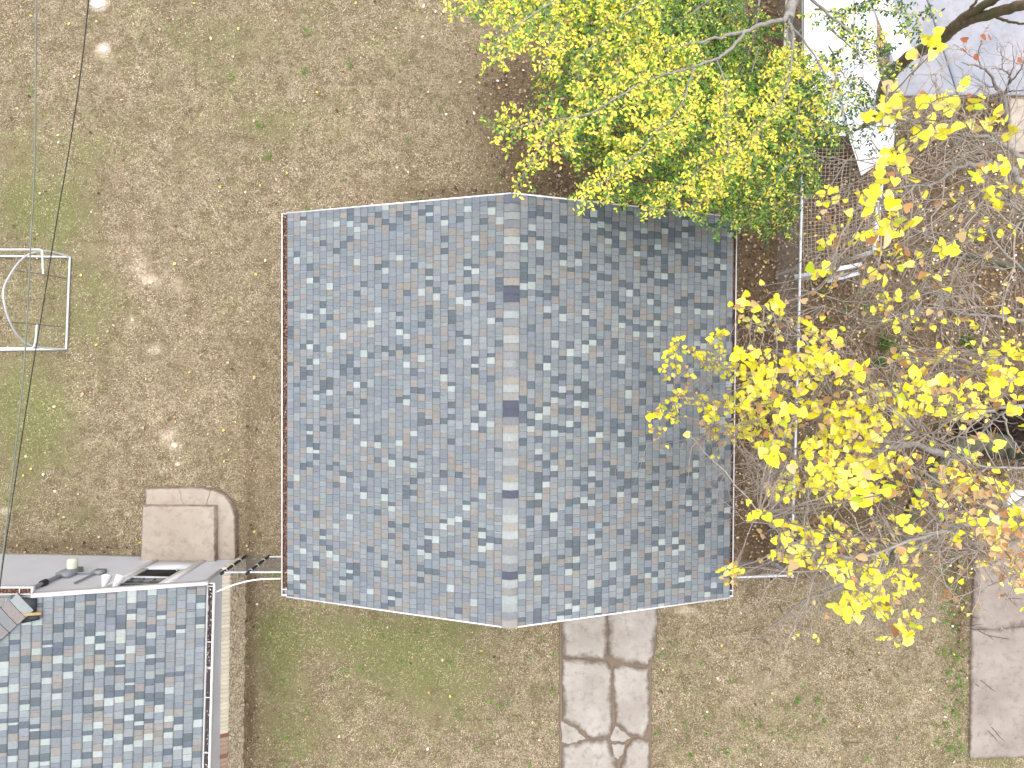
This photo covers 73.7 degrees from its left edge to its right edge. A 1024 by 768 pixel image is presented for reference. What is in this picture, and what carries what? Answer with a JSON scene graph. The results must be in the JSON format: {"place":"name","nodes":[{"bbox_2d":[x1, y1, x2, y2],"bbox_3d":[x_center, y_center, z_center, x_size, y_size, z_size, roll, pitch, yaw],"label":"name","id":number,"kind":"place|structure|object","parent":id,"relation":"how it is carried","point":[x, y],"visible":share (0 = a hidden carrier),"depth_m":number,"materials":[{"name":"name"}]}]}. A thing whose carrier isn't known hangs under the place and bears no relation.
{"place":"outdoors","nodes":[
{"label":"outdoors","id":0,"kind":"place"},
{"bbox_2d":[0,0,36,578],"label":"overhead wire","id":1,"kind":"object","parent":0,"point":[28,276],"visible":1,"depth_m":9.31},
{"bbox_2d":[0,0,88,586],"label":"overhead wire","id":2,"kind":"object","parent":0,"point":[47,281],"visible":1,"depth_m":9.40,"materials":[{"name":"black rubber"}]},
{"bbox_2d":[171,442,178,447],"bbox_3d":[-7.395,1.337,14.963,0.165,0.064,0.129,27,91,-1],"label":"stone","id":3,"kind":"object","parent":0,"point":[174,445],"visible":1,"depth_m":14.93,"materials":[{"name":"beige stone"}]},
{"bbox_2d":[0,0,1023,767],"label":"ground","id":4,"kind":"structure","parent":0,"point":[106,70],"depth_m":14.95,"materials":[{"name":"brown plant"}]},
{"bbox_2d":[0,249,70,350],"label":"pipe frame","id":5,"kind":"object","parent":4,"relation":"on","point":[42,256],"visible":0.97,"depth_m":14.23,"materials":[{"name":"metal"}]},
{"bbox_2d":[90,0,105,8],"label":"stone","id":6,"kind":"object","parent":4,"relation":"on","point":[97,4],"visible":1,"depth_m":14.76,"materials":[{"name":"white stone"}]},
{"bbox_2d":[99,45,107,52],"bbox_3d":[-8.844,-7.256,14.804,0.179,0.064,0.143,23,91,-1],"label":"stone","id":7,"kind":"object","parent":4,"relation":"on","point":[102,48],"visible":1,"depth_m":14.77,"materials":[{"name":"white stone"}]},
{"bbox_2d":[0,553,246,767],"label":"house","id":8,"kind":"structure","parent":4,"relation":"on","point":[103,660],"depth_m":12.15,"materials":[{"name":"tile"}]},
{"bbox_2d":[0,588,30,593],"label":"gutter leaves","id":9,"kind":"object","parent":8,"relation":"on","point":[13,590],"visible":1,"depth_m":11.71,"materials":[{"name":"brown plant"}]},
{"bbox_2d":[107,559,205,586],"bbox_3d":[-7.105,3.798,13.574,1.105,2.090,0.110,0,91,-1],"label":"door","id":10,"kind":"structure","parent":8,"relation":"in","point":[155,571],"depth_m":13.79,"materials":[{"name":"white paint"}]},
{"bbox_2d":[204,669,210,767],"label":"gutter leaves","id":11,"kind":"object","parent":8,"relation":"on","point":[207,711],"visible":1,"depth_m":12.54,"materials":[{"name":"brown plant"}]},
{"bbox_2d":[206,584,212,666],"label":"gutter leaves","id":12,"kind":"object","parent":8,"relation":"on","point":[209,629],"visible":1,"depth_m":12.50,"materials":[{"name":"brown plant"}]},
{"bbox_2d":[216,578,280,592],"bbox_3d":[-4.903,3.679,12.560,1.302,0.028,0.115,-12,91,0],"label":"cable","id":13,"kind":"object","parent":8,"relation":"attached to","point":[247,581],"visible":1,"depth_m":12.55,"materials":[{"name":"white plastic"}]},
{"bbox_2d":[141,486,238,561],"bbox_3d":[-6.989,3.044,14.827,1.958,0.402,1.586,0,91,-1],"label":"stoop","id":14,"kind":"object","parent":4,"relation":"on","point":[188,523],"visible":0.99,"depth_m":14.63,"materials":[{"name":"concrete"}]},
{"bbox_2d":[220,555,280,574],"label":"chain link gate","id":15,"kind":"structure","parent":4,"relation":"on","point":[253,568],"depth_m":14.14,"materials":[{"name":"grey metal"}]},
{"bbox_2d":[29,0,969,767],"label":"weeds","id":16,"kind":"object","parent":4,"relation":"on","point":[259,126],"visible":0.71,"depth_m":15.16,"materials":[{"name":"green plant"}]},
{"bbox_2d":[281,192,736,628],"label":"garage","id":17,"kind":"structure","parent":4,"relation":"on","point":[473,383],"depth_m":11.57,"materials":[{"name":"tile"}]},
{"bbox_2d":[283,215,286,588],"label":"gutter leaves","id":18,"kind":"object","parent":17,"relation":"on","point":[285,402],"visible":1,"depth_m":12.42,"materials":[{"name":"brown plant"}]},
{"bbox_2d":[730,223,735,591],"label":"gutter leaves","id":19,"kind":"object","parent":17,"relation":"on","point":[733,344],"visible":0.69,"depth_m":12.51,"materials":[{"name":"brown plant"}]},
{"bbox_2d":[0,0,1023,767],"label":"leaf litter","id":20,"kind":"object","parent":4,"relation":"on","point":[750,240],"visible":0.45,"depth_m":15.03,"materials":[{"name":"brown plant"}]},
{"bbox_2d":[827,270,859,282],"bbox_3d":[7.216,-2.341,14.887,0.645,0.219,0.110,-15,91,0],"label":"plank","id":21,"kind":"object","parent":20,"relation":"on","point":[850,275],"visible":0.5,"depth_m":14.87,"materials":[{"name":"white wood"}]},
{"bbox_2d":[801,268,860,280],"bbox_3d":[6.829,-2.401,14.795,1.390,0.281,0.184,-7,91,0],"label":"wire roll","id":22,"kind":"object","parent":21,"relation":"on","point":[839,272],"visible":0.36,"depth_m":14.77,"materials":[{"name":"silver metal"}]},
{"bbox_2d":[794,263,861,278],"bbox_3d":[6.811,-2.445,14.726,1.309,0.409,0.090,-9,91,0],"label":"plank","id":23,"kind":"object","parent":22,"relation":"on","point":[845,267],"visible":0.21,"depth_m":14.63,"materials":[{"name":"white wood"}]},
{"bbox_2d":[439,0,944,246],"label":"tree","id":24,"kind":"object","parent":4,"relation":"on","point":[662,105],"visible":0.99,"depth_m":9.62,"materials":[{"name":"green plant"}]},
{"bbox_2d":[733,560,786,577],"bbox_3d":[5.135,3.914,14.499,1.112,1.193,0.043,-2,91,-1],"label":"chain link fence","id":25,"kind":"object","parent":4,"relation":"on","point":[760,576],"visible":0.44,"depth_m":14.11,"materials":[{"name":"metal"}]},
{"bbox_2d":[767,0,803,577],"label":"chain link fence","id":26,"kind":"object","parent":4,"relation":"on","point":[799,290],"visible":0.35,"depth_m":14.06,"materials":[{"name":"metal"}]},
{"bbox_2d":[804,74,848,135],"bbox_3d":[6.311,-5.595,13.745,0.888,0.115,1.320,-9,91,0],"label":"roofing sheet","id":27,"kind":"object","parent":26,"relation":"on","point":[842,118],"visible":0.16,"depth_m":13.76,"materials":[{"name":"white metal"}]},
{"bbox_2d":[804,0,854,77],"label":"roofing sheet","id":28,"kind":"object","parent":27,"relation":"on","point":[819,38],"visible":0.42,"depth_m":13.62,"materials":[{"name":"white metal"}]},
{"bbox_2d":[835,57,879,132],"bbox_3d":[7.006,-5.837,13.664,0.869,0.085,1.522,-15,91,0],"label":"roofing sheet","id":29,"kind":"object","parent":27,"relation":"on","point":[872,80],"visible":0.45,"depth_m":13.65,"materials":[{"name":"white metal"}]},
{"bbox_2d":[855,0,876,68],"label":"roofing sheet","id":30,"kind":"object","parent":29,"relation":"on","point":[871,17],"visible":0.41,"depth_m":13.56,"materials":[{"name":"white metal"}]},
{"bbox_2d":[871,0,911,60],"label":"roofing sheet","id":31,"kind":"object","parent":30,"relation":"on","point":[892,23],"visible":0.51,"depth_m":13.50,"materials":[{"name":"white metal"}]},
{"bbox_2d":[579,27,1023,698],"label":"tree","id":32,"kind":"object","parent":4,"relation":"on","point":[863,465],"visible":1,"depth_m":7.90,"materials":[{"name":"yellow plant"}]},
{"bbox_2d":[803,121,882,272],"bbox_3d":[6.741,-3.817,14.425,1.642,1.175,3.106,0,91,-1],"label":"wire pen","id":33,"kind":"object","parent":4,"relation":"on","point":[876,209],"visible":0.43,"depth_m":13.94,"materials":[{"name":"white metal"}]},
{"bbox_2d":[849,122,895,174],"bbox_3d":[7.375,-4.790,13.736,1.037,0.103,0.882,-20,91,0],"label":"roofing sheet","id":34,"kind":"object","parent":33,"relation":"on","point":[878,138],"visible":0.46,"depth_m":13.75,"materials":[{"name":"white metal"}]},
{"bbox_2d":[696,593,1018,746],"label":"fallen leaves","id":35,"kind":"object","parent":4,"relation":"on","point":[858,657],"visible":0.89,"depth_m":15.13,"materials":[{"name":"plant"}]},
{"bbox_2d":[870,353,886,369],"bbox_3d":[8.103,-0.503,14.974,0.465,0.226,0.442,0,91,-1],"label":"grass tussock","id":36,"kind":"object","parent":4,"relation":"on","point":[882,360],"depth_m":15.04,"materials":[{"name":"green plant"}]},
{"bbox_2d":[880,332,898,356],"bbox_3d":[8.249,-0.932,14.930,0.532,0.303,0.583,-29,91,0],"label":"grass tussock","id":37,"kind":"object","parent":4,"relation":"on","point":[886,342],"depth_m":15.01,"materials":[{"name":"green plant"}]},
{"bbox_2d":[872,0,1023,124],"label":"tree","id":38,"kind":"object","parent":4,"relation":"on","point":[972,14],"visible":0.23,"depth_m":9.30,"materials":[{"name":"brown plant"}]},
{"bbox_2d":[886,0,1023,96],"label":"patio","id":39,"kind":"structure","parent":4,"relation":"on","point":[1000,29],"depth_m":14.94,"materials":[{"name":"concrete"}]},
{"bbox_2d":[955,331,979,351],"bbox_3d":[10.072,-0.899,14.950,0.684,0.304,0.560,0,91,-1],"label":"grass tussock","id":40,"kind":"object","parent":4,"relation":"on","point":[968,339],"depth_m":15.03,"materials":[{"name":"green plant"}]},
{"bbox_2d":[924,390,1023,465],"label":"brush pile","id":41,"kind":"object","parent":4,"relation":"on","point":[1017,434],"visible":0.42,"depth_m":14.93,"materials":[{"name":"brown wood"}]},
{"bbox_2d":[934,24,1023,123],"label":"tree","id":42,"kind":"object","parent":4,"relation":"on","point":[1004,101],"visible":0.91,"depth_m":12.10,"materials":[{"name":"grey plant"}]},
{"bbox_2d":[1004,489,1023,510],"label":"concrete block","id":43,"kind":"structure","parent":4,"relation":"on","point":[1015,496],"depth_m":15.04,"materials":[{"name":"grey concrete"}]},
{"bbox_2d":[559,608,657,767],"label":"driveway","id":44,"kind":"structure","parent":0,"point":[630,638],"depth_m":15.11,"materials":[{"name":"concrete"}]},
{"bbox_2d":[968,540,1023,757],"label":"driveway","id":45,"kind":"structure","parent":0,"point":[997,665],"depth_m":15.18,"materials":[{"name":"concrete"}]},
{"bbox_2d":[1008,99,1023,152],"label":"path","id":46,"kind":"structure","parent":0,"point":[1017,116],"depth_m":14.99,"materials":[{"name":"concrete"}]},
{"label":"plank","id":47,"kind":"object","parent":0,"visible":0},
{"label":"plank","id":48,"kind":"object","parent":47,"relation":"on","visible":0},
{"bbox_2d":[782,0,787,88],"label":"plank","id":49,"kind":"object","parent":48,"relation":"on","point":[784,42],"visible":0.19,"depth_m":13.43,"materials":[{"name":"grey wood"}]}
]}

